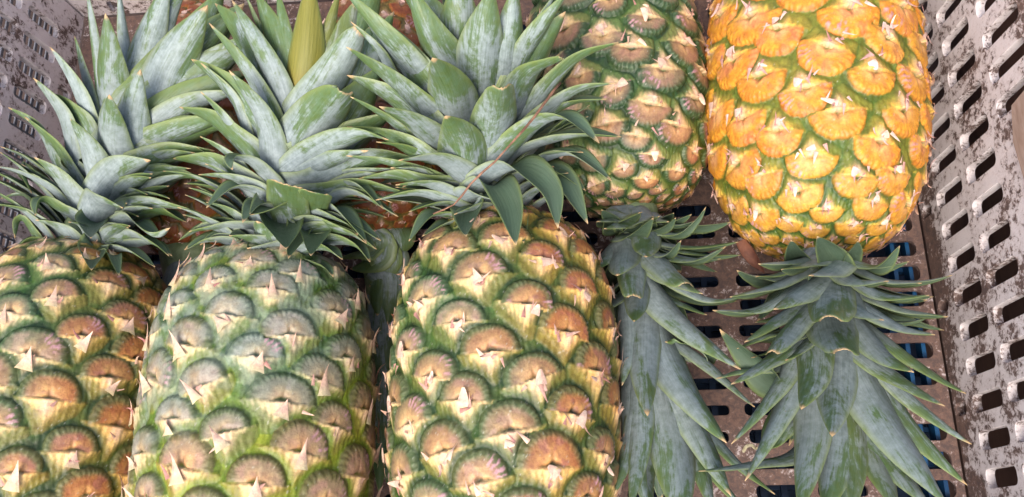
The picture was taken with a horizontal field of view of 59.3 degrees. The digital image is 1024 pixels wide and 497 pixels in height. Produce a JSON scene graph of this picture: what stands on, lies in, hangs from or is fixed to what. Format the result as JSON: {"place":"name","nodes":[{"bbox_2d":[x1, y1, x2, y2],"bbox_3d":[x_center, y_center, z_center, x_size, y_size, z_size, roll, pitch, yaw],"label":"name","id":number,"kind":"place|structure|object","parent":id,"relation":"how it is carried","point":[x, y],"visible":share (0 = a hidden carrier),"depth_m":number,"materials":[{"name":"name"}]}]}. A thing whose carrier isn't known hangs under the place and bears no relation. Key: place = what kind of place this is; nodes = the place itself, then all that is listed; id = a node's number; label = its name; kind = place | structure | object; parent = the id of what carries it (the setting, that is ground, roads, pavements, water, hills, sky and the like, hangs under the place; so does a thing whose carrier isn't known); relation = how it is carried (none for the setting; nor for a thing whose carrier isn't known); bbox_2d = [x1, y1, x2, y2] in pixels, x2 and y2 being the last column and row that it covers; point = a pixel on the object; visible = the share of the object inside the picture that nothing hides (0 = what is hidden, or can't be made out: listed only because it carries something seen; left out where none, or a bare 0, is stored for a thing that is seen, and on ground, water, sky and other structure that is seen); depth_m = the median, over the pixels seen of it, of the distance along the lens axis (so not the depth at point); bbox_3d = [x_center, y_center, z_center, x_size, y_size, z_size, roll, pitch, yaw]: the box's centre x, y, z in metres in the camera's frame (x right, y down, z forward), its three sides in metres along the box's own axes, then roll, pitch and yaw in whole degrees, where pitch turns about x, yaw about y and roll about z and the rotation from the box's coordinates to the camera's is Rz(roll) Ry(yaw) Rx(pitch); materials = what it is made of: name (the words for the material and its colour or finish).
{"place":"outdoors","nodes":[
{"label":"outdoors","id":0,"kind":"place"},
{"bbox_2d":[0,0,332,248],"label":"ground","id":1,"kind":"structure","parent":0,"point":[114,4],"depth_m":1.00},
{"bbox_2d":[905,0,1023,496],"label":"plastic crate","id":2,"kind":"object","parent":1,"relation":"on","point":[1006,477],"depth_m":0.61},
{"bbox_2d":[137,12,949,496],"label":"blue crate","id":3,"kind":"object","parent":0,"point":[915,350],"visible":0.05,"depth_m":0.61,"materials":[{"name":"plastic"}]},
{"bbox_2d":[0,0,1023,496],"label":"plastic crate","id":4,"kind":"object","parent":3,"relation":"on","point":[1002,136],"visible":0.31,"depth_m":0.55,"materials":[{"name":"plastic"}]},
{"bbox_2d":[0,0,52,248],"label":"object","id":5,"kind":"object","parent":4,"relation":"attached to","point":[21,159],"depth_m":0.66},
{"bbox_2d":[0,0,244,496],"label":"pineapple","id":6,"kind":"object","parent":4,"relation":"in","point":[82,292],"visible":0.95,"depth_m":0.51,"materials":[{"name":"green plant"}]},
{"bbox_2d":[135,0,254,286],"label":"pineapple","id":7,"kind":"object","parent":4,"relation":"in","point":[175,194],"visible":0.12,"depth_m":0.57,"materials":[{"name":"brown plant"}]},
{"bbox_2d":[118,0,407,496],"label":"pineapple","id":8,"kind":"object","parent":4,"relation":"in","point":[258,375],"visible":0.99,"depth_m":0.48,"materials":[{"name":"green plant"}]},
{"bbox_2d":[322,0,441,491],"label":"pineapple","id":9,"kind":"object","parent":4,"relation":"in","point":[383,267],"visible":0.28,"depth_m":0.57,"materials":[{"name":"green plant"}]},
{"bbox_2d":[346,0,627,496],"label":"pineapple","id":10,"kind":"object","parent":4,"relation":"in","point":[501,375],"visible":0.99,"depth_m":0.45,"materials":[{"name":"green plant"}]},
{"bbox_2d":[433,82,560,213],"bbox_3d":[-0.004,-0.050,0.460,0.094,0.026,0.013,-43,72,-9],"label":"dry stalk","id":11,"kind":"object","parent":10,"relation":"on","point":[519,134],"visible":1,"depth_m":0.45,"materials":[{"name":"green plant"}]},
{"bbox_2d":[525,0,774,496],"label":"pineapple","id":12,"kind":"object","parent":4,"relation":"in","point":[651,112],"visible":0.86,"depth_m":0.52,"materials":[{"name":"green plant"}]},
{"bbox_2d":[742,444,757,452],"bbox_3d":[0.133,0.111,0.500,0.010,0.007,0.004,-3,71,5],"label":"leaf scrap","id":13,"kind":"object","parent":4,"relation":"on","point":[746,446],"visible":0.81,"depth_m":0.50,"materials":[{"name":"beige plant"}]},
{"bbox_2d":[699,0,970,496],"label":"pineapple","id":14,"kind":"object","parent":4,"relation":"in","point":[820,114],"visible":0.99,"depth_m":0.48,"materials":[{"name":"yellow plant"}]}
]}

